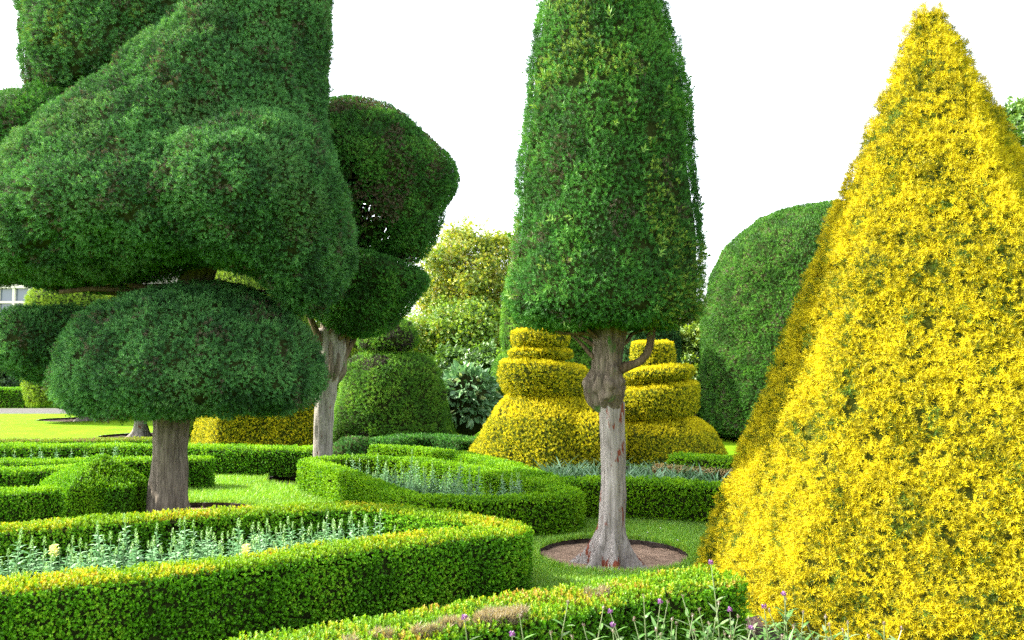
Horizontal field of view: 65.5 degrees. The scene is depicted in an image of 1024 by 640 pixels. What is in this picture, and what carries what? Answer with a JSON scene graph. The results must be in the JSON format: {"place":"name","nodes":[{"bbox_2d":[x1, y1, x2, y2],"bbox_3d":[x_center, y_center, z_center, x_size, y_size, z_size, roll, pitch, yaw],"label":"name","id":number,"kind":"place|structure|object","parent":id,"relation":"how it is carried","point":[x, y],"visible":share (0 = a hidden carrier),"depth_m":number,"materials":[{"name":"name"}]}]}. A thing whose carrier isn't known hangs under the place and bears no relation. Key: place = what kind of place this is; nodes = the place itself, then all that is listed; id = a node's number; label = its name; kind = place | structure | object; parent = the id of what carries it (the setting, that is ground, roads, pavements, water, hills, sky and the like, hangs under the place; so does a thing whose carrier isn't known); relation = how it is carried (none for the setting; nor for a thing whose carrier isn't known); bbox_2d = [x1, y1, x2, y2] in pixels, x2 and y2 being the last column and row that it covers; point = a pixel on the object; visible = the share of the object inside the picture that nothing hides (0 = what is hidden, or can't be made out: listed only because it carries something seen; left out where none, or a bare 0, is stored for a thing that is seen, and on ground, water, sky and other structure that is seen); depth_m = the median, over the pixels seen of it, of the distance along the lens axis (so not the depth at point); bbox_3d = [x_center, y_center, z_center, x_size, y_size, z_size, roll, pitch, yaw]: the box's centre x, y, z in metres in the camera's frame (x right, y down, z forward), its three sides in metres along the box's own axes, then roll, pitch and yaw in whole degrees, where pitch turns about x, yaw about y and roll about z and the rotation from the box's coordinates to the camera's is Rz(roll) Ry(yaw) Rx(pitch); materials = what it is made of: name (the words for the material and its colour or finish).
{"place":"outdoors","nodes":[
{"label":"outdoors","id":0,"kind":"place"},
{"bbox_2d":[0,408,68,413],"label":"gravel path","id":1,"kind":"structure","parent":0,"point":[30,411],"depth_m":29.44,"materials":[{"name":"beige gravel"}]},
{"bbox_2d":[20,287,107,407],"bbox_3d":[-13.378,0.770,24.012,2.584,3.674,2.577,0,-3,0],"label":"clipped mound","id":2,"kind":"object","parent":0,"point":[35,395],"visible":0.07,"depth_m":23.08,"materials":[{"name":"green plant"}]},
{"bbox_2d":[0,276,177,314],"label":"stone house","id":3,"kind":"structure","parent":0,"point":[15,295],"depth_m":46.26,"materials":[{"name":"stone"}]},
{"bbox_2d":[0,284,30,314],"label":"window frame","id":4,"kind":"structure","parent":3,"relation":"in","point":[15,295],"depth_m":46.26,"materials":[{"name":"stone"}]},
{"bbox_2d":[0,414,759,639],"bbox_3d":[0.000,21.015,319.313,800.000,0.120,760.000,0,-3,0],"label":"lawn","id":5,"kind":"structure","parent":0,"point":[22,426],"depth_m":19.87,"materials":[{"name":"plant"}]},
{"bbox_2d":[0,369,21,386],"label":"leafy shrub","id":6,"kind":"object","parent":5,"relation":"on","point":[13,383],"visible":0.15,"depth_m":35.57,"materials":[{"name":"green plant"}]},
{"bbox_2d":[0,386,55,407],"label":"hedge","id":7,"kind":"object","parent":5,"relation":"on","point":[11,397],"visible":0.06,"depth_m":32.25,"materials":[{"name":"green plant"}]},
{"bbox_2d":[0,463,77,488],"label":"box hedge","id":8,"kind":"object","parent":5,"relation":"on","point":[28,476],"visible":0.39,"depth_m":9.60,"materials":[{"name":"green plant"}]},
{"bbox_2d":[0,453,148,524],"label":"box hedge","id":9,"kind":"object","parent":5,"relation":"on","point":[107,483],"visible":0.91,"depth_m":8.28,"materials":[{"name":"green plant"}]},
{"bbox_2d":[0,436,151,446],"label":"box hedge","id":10,"kind":"object","parent":5,"relation":"on","point":[135,439],"visible":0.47,"depth_m":14.22,"materials":[{"name":"green plant"}]},
{"bbox_2d":[0,454,215,488],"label":"box hedge","id":11,"kind":"object","parent":5,"relation":"on","point":[201,470],"visible":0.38,"depth_m":10.47,"materials":[{"name":"green plant"}]},
{"bbox_2d":[126,418,151,437],"bbox_3d":[-8.773,1.584,18.921,2.683,2.513,2.701,0,-3,0],"label":"round yew","id":12,"kind":"object","parent":5,"relation":"on","point":[140,429],"visible":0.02,"depth_m":18.73,"materials":[{"name":"grey plant"}]},
{"bbox_2d":[0,441,312,476],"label":"box hedge","id":13,"kind":"object","parent":5,"relation":"on","point":[278,460],"visible":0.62,"depth_m":11.96,"materials":[{"name":"green plant"}]},
{"bbox_2d":[190,404,314,445],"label":"golden block","id":14,"kind":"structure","parent":5,"relation":"on","point":[297,428],"depth_m":13.78,"materials":[{"name":"yellow plant"}]},
{"bbox_2d":[189,268,317,433],"bbox_3d":[-6.778,0.551,19.989,4.032,4.350,3.966,0,-3,0],"label":"clipped mound","id":15,"kind":"object","parent":5,"relation":"on","point":[224,276],"depth_m":18.93,"materials":[{"name":"green plant"}]},
{"bbox_2d":[0,500,534,639],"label":"box hedge","id":16,"kind":"object","parent":5,"relation":"on","point":[420,557],"visible":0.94,"depth_m":5.07,"materials":[{"name":"green plant"}]},
{"bbox_2d":[269,478,296,484],"bbox_3d":[-2.750,2.378,11.627,1.640,0.040,1.640,0,-3,0],"label":"soil bed","id":17,"kind":"object","parent":5,"relation":"on","point":[291,480],"visible":0.04,"depth_m":11.73,"materials":[{"name":"black soil"}]},
{"bbox_2d":[306,93,461,456],"bbox_3d":[-2.162,-0.476,11.801,2.794,5.714,2.822,0,-3,0],"label":"cup and ball yew","id":18,"kind":"object","parent":17,"relation":"on","point":[399,172],"visible":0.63,"depth_m":11.18,"materials":[{"name":"green plant"}]},
{"bbox_2d":[314,319,379,393],"bbox_3d":[-5.556,0.915,23.877,4.838,4.273,2.760,0,-3,0],"label":"leafy shrub","id":19,"kind":"object","parent":5,"relation":"on","point":[355,350],"visible":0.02,"depth_m":23.30,"materials":[{"name":"green plant"}]},
{"bbox_2d":[333,435,374,459],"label":"shrub","id":20,"kind":"object","parent":5,"relation":"on","point":[348,444],"visible":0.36,"depth_m":13.22,"materials":[{"name":"green plant"}]},
{"bbox_2d":[333,319,457,443],"bbox_3d":[-2.386,1.241,16.162,2.666,2.706,2.640,0,-3,0],"label":"bell yew","id":21,"kind":"object","parent":5,"relation":"on","point":[387,389],"visible":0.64,"depth_m":15.34,"materials":[{"name":"green plant"}]},
{"bbox_2d":[366,432,476,451],"bbox_3d":[-1.460,2.212,13.759,2.007,0.494,1.347,0,-3,0],"label":"box hedge","id":22,"kind":"object","parent":5,"relation":"on","point":[459,442],"visible":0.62,"depth_m":13.54,"materials":[{"name":"green plant"}]},
{"bbox_2d":[295,453,586,536],"bbox_3d":[-1.007,1.953,9.263,1.958,0.465,4.479,2,-4,-31],"label":"box hedge","id":23,"kind":"object","parent":5,"relation":"on","point":[544,507],"visible":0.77,"depth_m":8.58,"materials":[{"name":"green plant"}]},
{"bbox_2d":[188,473,713,639],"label":"grass","id":24,"kind":"structure","parent":5,"relation":"on","point":[685,536],"depth_m":7.69,"materials":[{"name":"green plant"}]},
{"bbox_2d":[397,294,506,361],"bbox_3d":[-1.637,1.127,25.421,5.312,4.094,4.450,-2,-4,27],"label":"deciduous tree","id":25,"kind":"object","parent":5,"relation":"on","point":[471,324],"visible":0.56,"depth_m":24.36,"materials":[{"name":"green plant"}]},
{"bbox_2d":[408,207,520,316],"bbox_3d":[-1.602,-0.239,27.132,5.247,6.996,4.892,-2,-4,31],"label":"deciduous tree","id":26,"kind":"object","parent":5,"relation":"on","point":[455,267],"visible":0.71,"depth_m":26.07,"materials":[{"name":"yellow plant"}]},
{"bbox_2d":[427,337,503,380],"bbox_3d":[-0.724,1.660,20.915,3.918,2.449,2.194,0,-3,0],"label":"leafy shrub","id":27,"kind":"object","parent":5,"relation":"on","point":[485,355],"visible":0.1,"depth_m":20.68,"materials":[{"name":"green plant"}]},
{"bbox_2d":[442,359,503,436],"bbox_3d":[-0.963,1.757,17.315,1.739,1.809,1.430,0,-3,0],"label":"leaved shrub","id":28,"kind":"object","parent":5,"relation":"on","point":[474,396],"visible":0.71,"depth_m":17.02,"materials":[{"name":"green plant"}]},
{"bbox_2d":[489,268,591,399],"bbox_3d":[0.837,0.620,18.479,2.858,4.352,2.861,0,-3,0],"label":"two tier yew","id":29,"kind":"object","parent":5,"relation":"on","point":[580,356],"visible":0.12,"depth_m":17.90,"materials":[{"name":"green plant"}]},
{"bbox_2d":[468,327,627,472],"bbox_3d":[0.514,1.345,13.239,2.711,2.479,2.639,0,-3,0],"label":"golden spiral","id":30,"kind":"object","parent":5,"relation":"on","point":[545,412],"visible":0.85,"depth_m":12.60,"materials":[{"name":"yellow plant"}]},
{"bbox_2d":[366,443,729,522],"bbox_3d":[-0.132,1.987,9.982,1.376,0.479,6.408,3,-5,-45],"label":"box hedge","id":31,"kind":"object","parent":5,"relation":"on","point":[675,499],"visible":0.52,"depth_m":8.42,"materials":[{"name":"green plant"}]},
{"bbox_2d":[571,465,648,482],"bbox_3d":[1.826,2.289,11.418,2.885,0.001,3.389,0,-3,0],"label":"flower bed","id":32,"kind":"object","parent":5,"relation":"on","point":[627,468],"visible":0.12,"depth_m":12.56,"materials":[{"name":"green plant"}]},
{"bbox_2d":[651,463,734,480],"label":"dry hedge","id":33,"kind":"object","parent":32,"relation":"on","point":[676,467],"visible":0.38,"depth_m":10.94,"materials":[{"name":"grey plant"}]},
{"bbox_2d":[666,451,738,472],"bbox_3d":[2.875,2.076,11.086,1.454,0.448,0.601,-2,-4,32],"label":"box hedge","id":34,"kind":"object","parent":32,"relation":"on","point":[711,460],"visible":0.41,"depth_m":11.04,"materials":[{"name":"green plant"}]},
{"bbox_2d":[540,543,685,572],"bbox_3d":[0.870,2.061,6.868,1.326,0.012,1.326,0,-3,0],"label":"soil bed","id":35,"kind":"object","parent":5,"relation":"on","point":[650,556],"visible":0.3,"depth_m":7.03,"materials":[{"name":"brown soil"}]},
{"bbox_2d":[622,326,681,363],"bbox_3d":[3.308,0.941,19.984,1.967,3.500,1.922,0,-3,0],"label":"dark drum yew","id":36,"kind":"object","parent":5,"relation":"on","point":[672,335],"visible":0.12,"depth_m":19.32,"materials":[{"name":"green plant"}]},
{"bbox_2d":[623,339,729,465],"bbox_3d":[2.660,1.446,14.215,2.378,2.227,2.378,0,-3,0],"label":"golden spiral","id":37,"kind":"object","parent":5,"relation":"on","point":[661,400],"visible":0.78,"depth_m":13.57,"materials":[{"name":"yellow plant"}]},
{"bbox_2d":[677,313,702,417],"bbox_3d":[5.104,1.229,22.478,2.963,3.483,2.511,0,-3,0],"label":"leafy shrub","id":38,"kind":"object","parent":5,"relation":"on","point":[690,337],"visible":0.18,"depth_m":22.10,"materials":[{"name":"green plant"}]},
{"bbox_2d":[696,199,835,439],"bbox_3d":[7.034,0.045,18.331,5.561,5.585,5.579,0,-3,0],"label":"domed yew","id":39,"kind":"object","parent":5,"relation":"on","point":[755,276],"visible":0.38,"depth_m":16.97,"materials":[{"name":"green plant"}]},
{"bbox_2d":[737,615,813,639],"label":"flower bed","id":40,"kind":"object","parent":5,"relation":"on","point":[754,620],"depth_m":4.85,"materials":[{"name":"green plant"}]},
{"bbox_2d":[547,599,574,639],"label":"budding weed","id":41,"kind":"object","parent":40,"relation":"on","point":[562,634],"visible":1,"depth_m":3.93,"materials":[{"name":"green plant"}]},
{"bbox_2d":[586,605,607,639],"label":"budding weed","id":42,"kind":"object","parent":40,"relation":"on","point":[600,627],"visible":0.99,"depth_m":3.96,"materials":[{"name":"green plant"}]},
{"bbox_2d":[604,608,627,639],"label":"purple weed","id":43,"kind":"object","parent":40,"relation":"on","point":[610,612],"visible":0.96,"depth_m":4.06,"materials":[{"name":"grey plant"}]},
{"bbox_2d":[631,594,661,639],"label":"budding weed","id":44,"kind":"object","parent":40,"relation":"on","point":[644,617],"visible":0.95,"depth_m":4.11,"materials":[{"name":"green plant"}]},
{"bbox_2d":[647,598,663,639],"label":"purple weed","id":45,"kind":"object","parent":40,"relation":"on","point":[654,622],"visible":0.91,"depth_m":4.14,"materials":[{"name":"grey plant"}]},
{"bbox_2d":[646,600,672,639],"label":"budding weed","id":46,"kind":"object","parent":40,"relation":"on","point":[661,628],"visible":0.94,"depth_m":4.12,"materials":[{"name":"green plant"}]},
{"bbox_2d":[679,613,701,639],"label":"budding weed","id":47,"kind":"object","parent":40,"relation":"on","point":[688,633],"visible":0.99,"depth_m":4.14,"materials":[{"name":"green plant"}]},
{"bbox_2d":[676,594,711,639],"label":"budding weed","id":48,"kind":"object","parent":40,"relation":"on","point":[687,613],"visible":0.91,"depth_m":4.25,"materials":[{"name":"green plant"}]},
{"bbox_2d":[694,608,720,639],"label":"budding weed","id":49,"kind":"object","parent":40,"relation":"on","point":[706,630],"visible":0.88,"depth_m":4.20,"materials":[{"name":"green plant"}]},
{"bbox_2d":[703,600,724,639],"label":"budding weed","id":50,"kind":"object","parent":40,"relation":"on","point":[714,628],"visible":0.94,"depth_m":4.22,"materials":[{"name":"green plant"}]},
{"bbox_2d":[707,559,739,639],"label":"purple weed","id":51,"kind":"object","parent":40,"relation":"on","point":[715,610],"visible":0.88,"depth_m":4.33,"materials":[{"name":"grey plant"}]},
{"bbox_2d":[715,607,742,639],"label":"purple weed","id":52,"kind":"object","parent":40,"relation":"on","point":[732,629],"visible":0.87,"depth_m":4.25,"materials":[{"name":"grey plant"}]},
{"bbox_2d":[718,614,744,639],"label":"budding weed","id":53,"kind":"object","parent":40,"relation":"on","point":[729,633],"visible":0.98,"depth_m":4.19,"materials":[{"name":"green plant"}]},
{"bbox_2d":[741,615,769,639],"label":"budding weed","id":54,"kind":"object","parent":40,"relation":"on","point":[754,626],"visible":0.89,"depth_m":4.32,"materials":[{"name":"green plant"}]},
{"bbox_2d":[755,603,777,639],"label":"purple weed","id":55,"kind":"object","parent":40,"relation":"on","point":[766,622],"visible":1,"depth_m":4.23,"materials":[{"name":"grey plant"}]},
{"bbox_2d":[763,608,797,639],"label":"budding weed","id":56,"kind":"object","parent":40,"relation":"on","point":[777,631],"visible":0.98,"depth_m":4.23,"materials":[{"name":"green plant"}]},
{"bbox_2d":[769,597,796,639],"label":"budding weed","id":57,"kind":"object","parent":40,"relation":"on","point":[780,628],"visible":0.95,"depth_m":4.28,"materials":[{"name":"green plant"}]},
{"bbox_2d":[774,591,801,639],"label":"purple weed","id":58,"kind":"object","parent":40,"relation":"on","point":[783,593],"visible":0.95,"depth_m":4.29,"materials":[{"name":"grey plant"}]},
{"bbox_2d":[787,610,809,639],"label":"budding weed","id":59,"kind":"object","parent":40,"relation":"on","point":[803,626],"visible":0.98,"depth_m":4.23,"materials":[{"name":"green plant"}]},
{"bbox_2d":[810,614,834,639],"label":"budding weed","id":60,"kind":"object","parent":40,"relation":"on","point":[824,628],"visible":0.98,"depth_m":4.12,"materials":[{"name":"green plant"}]},
{"bbox_2d":[692,0,1023,639],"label":"golden pyramid","id":61,"kind":"object","parent":5,"relation":"on","point":[875,481],"visible":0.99,"depth_m":5.00,"materials":[{"name":"yellow plant"}]},
{"bbox_2d":[999,95,1023,147],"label":"leafy tree","id":62,"kind":"object","parent":5,"relation":"on","point":[1014,110],"visible":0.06,"depth_m":23.90,"materials":[{"name":"green plant"}]},
{"label":"flower bed","id":63,"kind":"structure","parent":5,"relation":"on","visible":0},
{"bbox_2d":[2,548,10,580],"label":"snapdragon","id":64,"kind":"object","parent":63,"relation":"on","point":[9,571],"visible":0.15,"depth_m":5.16,"materials":[{"name":"green plant"}]},
{"bbox_2d":[3,528,26,577],"bbox_3d":[-3.393,1.680,5.458,0.241,0.510,0.310,7,-8,-22],"label":"snapdragon","id":65,"kind":"object","parent":63,"relation":"on","point":[19,543],"visible":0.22,"depth_m":5.48,"materials":[{"name":"green plant"}]},
{"bbox_2d":[10,536,25,576],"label":"snapdragon","id":66,"kind":"object","parent":63,"relation":"on","point":[18,553],"visible":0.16,"depth_m":5.25,"materials":[{"name":"green plant"}]},
{"bbox_2d":[21,539,39,576],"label":"snapdragon","id":67,"kind":"object","parent":63,"relation":"on","point":[30,559],"visible":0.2,"depth_m":5.33,"materials":[{"name":"green plant"}]},
{"bbox_2d":[26,535,48,573],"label":"snapdragon","id":68,"kind":"object","parent":63,"relation":"on","point":[35,563],"visible":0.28,"depth_m":5.50,"materials":[{"name":"green plant"}]},
{"bbox_2d":[35,536,56,576],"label":"snapdragon","id":69,"kind":"object","parent":63,"relation":"on","point":[44,559],"visible":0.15,"depth_m":5.45,"materials":[{"name":"green plant"}]},
{"bbox_2d":[46,541,63,571],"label":"snapdragon","id":70,"kind":"object","parent":63,"relation":"on","point":[52,546],"visible":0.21,"depth_m":5.39,"materials":[{"name":"yellow plant"}]},
{"bbox_2d":[62,535,79,571],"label":"snapdragon","id":71,"kind":"object","parent":63,"relation":"on","point":[72,554],"visible":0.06,"depth_m":5.59,"materials":[{"name":"green plant"}]},
{"bbox_2d":[73,538,88,580],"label":"snapdragon","id":72,"kind":"object","parent":63,"relation":"on","point":[79,554],"visible":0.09,"depth_m":5.16,"materials":[{"name":"green plant"}]},
{"bbox_2d":[84,526,104,567],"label":"snapdragon","id":73,"kind":"object","parent":63,"relation":"on","point":[96,546],"visible":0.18,"depth_m":5.60,"materials":[{"name":"green plant"}]},
{"bbox_2d":[95,545,106,570],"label":"snapdragon","id":74,"kind":"object","parent":63,"relation":"on","point":[102,562],"visible":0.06,"depth_m":5.16,"materials":[{"name":"green plant"}]},
{"bbox_2d":[90,521,114,569],"bbox_3d":[-2.811,1.659,5.493,0.334,0.558,0.264,1,-4,-9],"label":"snapdragon","id":75,"kind":"object","parent":63,"relation":"on","point":[97,554],"visible":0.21,"depth_m":5.48,"materials":[{"name":"green plant"}]},
{"bbox_2d":[97,531,120,571],"bbox_3d":[-2.710,1.678,5.406,0.306,0.505,0.239,0,-1,7],"label":"snapdragon","id":76,"kind":"object","parent":63,"relation":"on","point":[109,549],"visible":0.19,"depth_m":5.40,"materials":[{"name":"green plant"}]},
{"bbox_2d":[109,532,124,569],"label":"snapdragon","id":77,"kind":"object","parent":63,"relation":"on","point":[117,552],"visible":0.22,"depth_m":5.41,"materials":[{"name":"green plant"}]},
{"bbox_2d":[106,525,129,566],"bbox_3d":[-2.804,1.710,5.709,0.284,0.479,0.261,2,-3,4],"label":"snapdragon","id":78,"kind":"object","parent":63,"relation":"on","point":[125,528],"visible":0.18,"depth_m":5.72,"materials":[{"name":"green plant"}]},
{"bbox_2d":[114,513,143,566],"bbox_3d":[-2.763,1.675,5.759,0.360,0.568,0.239,3,-5,-41],"label":"snapdragon","id":79,"kind":"object","parent":63,"relation":"on","point":[126,542],"visible":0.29,"depth_m":5.74,"materials":[{"name":"green plant"}]},
{"bbox_2d":[127,533,143,572],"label":"snapdragon","id":80,"kind":"object","parent":63,"relation":"on","point":[136,557],"visible":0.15,"depth_m":5.14,"materials":[{"name":"green plant"}]},
{"bbox_2d":[145,535,157,567],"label":"snapdragon","id":81,"kind":"object","parent":63,"relation":"on","point":[152,558],"visible":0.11,"depth_m":5.42,"materials":[{"name":"green plant"}]},
{"bbox_2d":[146,522,166,564],"bbox_3d":[-2.609,1.719,5.825,0.282,0.476,0.259,2,-4,-24],"label":"snapdragon","id":82,"kind":"object","parent":63,"relation":"on","point":[156,541],"visible":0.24,"depth_m":5.84,"materials":[{"name":"green plant"}]},
{"bbox_2d":[164,518,187,559],"bbox_3d":[-2.478,1.721,5.927,0.314,0.485,0.205,-1,-4,11],"label":"snapdragon","id":83,"kind":"object","parent":63,"relation":"on","point":[179,521],"visible":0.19,"depth_m":5.93,"materials":[{"name":"green plant"}]},
{"bbox_2d":[171,516,200,564],"bbox_3d":[-2.338,1.679,5.697,0.351,0.545,0.229,3,-4,-38],"label":"snapdragon","id":84,"kind":"object","parent":63,"relation":"on","point":[184,541],"visible":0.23,"depth_m":5.70,"materials":[{"name":"green plant"}]},
{"bbox_2d":[186,520,206,560],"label":"snapdragon","id":85,"kind":"object","parent":63,"relation":"on","point":[195,551],"visible":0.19,"depth_m":5.90,"materials":[{"name":"green plant"}]},
{"bbox_2d":[199,526,211,557],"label":"snapdragon","id":86,"kind":"object","parent":63,"relation":"on","point":[205,548],"visible":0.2,"depth_m":5.73,"materials":[{"name":"green plant"}]},
{"bbox_2d":[226,528,237,562],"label":"snapdragon","id":87,"kind":"object","parent":63,"relation":"on","point":[233,541],"visible":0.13,"depth_m":5.67,"materials":[{"name":"green plant"}]},
{"bbox_2d":[232,519,248,558],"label":"snapdragon","id":88,"kind":"object","parent":63,"relation":"on","point":[238,538],"visible":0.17,"depth_m":5.84,"materials":[{"name":"green plant"}]},
{"bbox_2d":[241,540,250,554],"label":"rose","id":89,"kind":"object","parent":63,"relation":"on","point":[245,547],"visible":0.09,"depth_m":5.40,"materials":[{"name":"yellow plant"}]},
{"bbox_2d":[254,521,267,557],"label":"snapdragon","id":90,"kind":"object","parent":63,"relation":"on","point":[259,541],"visible":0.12,"depth_m":5.46,"materials":[{"name":"green plant"}]},
{"bbox_2d":[261,518,271,552],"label":"snapdragon","id":91,"kind":"object","parent":63,"relation":"on","point":[266,535],"visible":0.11,"depth_m":5.85,"materials":[{"name":"green plant"}]},
{"bbox_2d":[285,516,296,552],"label":"snapdragon","id":92,"kind":"object","parent":63,"relation":"on","point":[290,532],"visible":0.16,"depth_m":5.99,"materials":[{"name":"green plant"}]},
{"bbox_2d":[320,511,331,544],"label":"snapdragon","id":93,"kind":"object","parent":63,"relation":"on","point":[325,536],"visible":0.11,"depth_m":6.17,"materials":[{"name":"green plant"}]},
{"bbox_2d":[348,511,358,539],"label":"snapdragon","id":94,"kind":"object","parent":63,"relation":"on","point":[353,531],"visible":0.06,"depth_m":5.94,"materials":[{"name":"green plant"}]},
{"label":"flower bed","id":95,"kind":"structure","parent":5,"relation":"on","visible":0},
{"bbox_2d":[428,466,439,496],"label":"snapdragon","id":96,"kind":"object","parent":95,"relation":"on","point":[431,487],"visible":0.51,"depth_m":9.33,"materials":[{"name":"green plant"}]},
{"bbox_2d":[428,462,441,492],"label":"snapdragon","id":97,"kind":"object","parent":95,"relation":"on","point":[438,482],"visible":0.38,"depth_m":9.57,"materials":[{"name":"green plant"}]},
{"bbox_2d":[448,458,464,493],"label":"snapdragon","id":98,"kind":"object","parent":95,"relation":"on","point":[461,486],"visible":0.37,"depth_m":9.19,"materials":[{"name":"green plant"}]},
{"bbox_2d":[470,466,485,498],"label":"snapdragon","id":99,"kind":"object","parent":95,"relation":"on","point":[477,490],"visible":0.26,"depth_m":8.32,"materials":[{"name":"green plant"}]},
{"bbox_2d":[220,563,748,639],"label":"box hedge","id":100,"kind":"object","parent":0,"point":[493,618],"visible":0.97,"depth_m":4.19,"materials":[{"name":"green plant"}]},
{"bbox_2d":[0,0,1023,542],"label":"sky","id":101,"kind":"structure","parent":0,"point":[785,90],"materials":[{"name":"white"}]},
{"bbox_2d":[500,0,714,572],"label":"column yew","id":102,"kind":"object","parent":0,"point":[608,237],"depth_m":6.31,"materials":[{"name":"green plant"}]},
{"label":"soil bed","id":103,"kind":"structure","parent":0,"visible":0},
{"bbox_2d":[0,0,360,516],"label":"tiered yew","id":104,"kind":"object","parent":103,"relation":"on","point":[187,144],"visible":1,"depth_m":7.66,"materials":[{"name":"green plant"}]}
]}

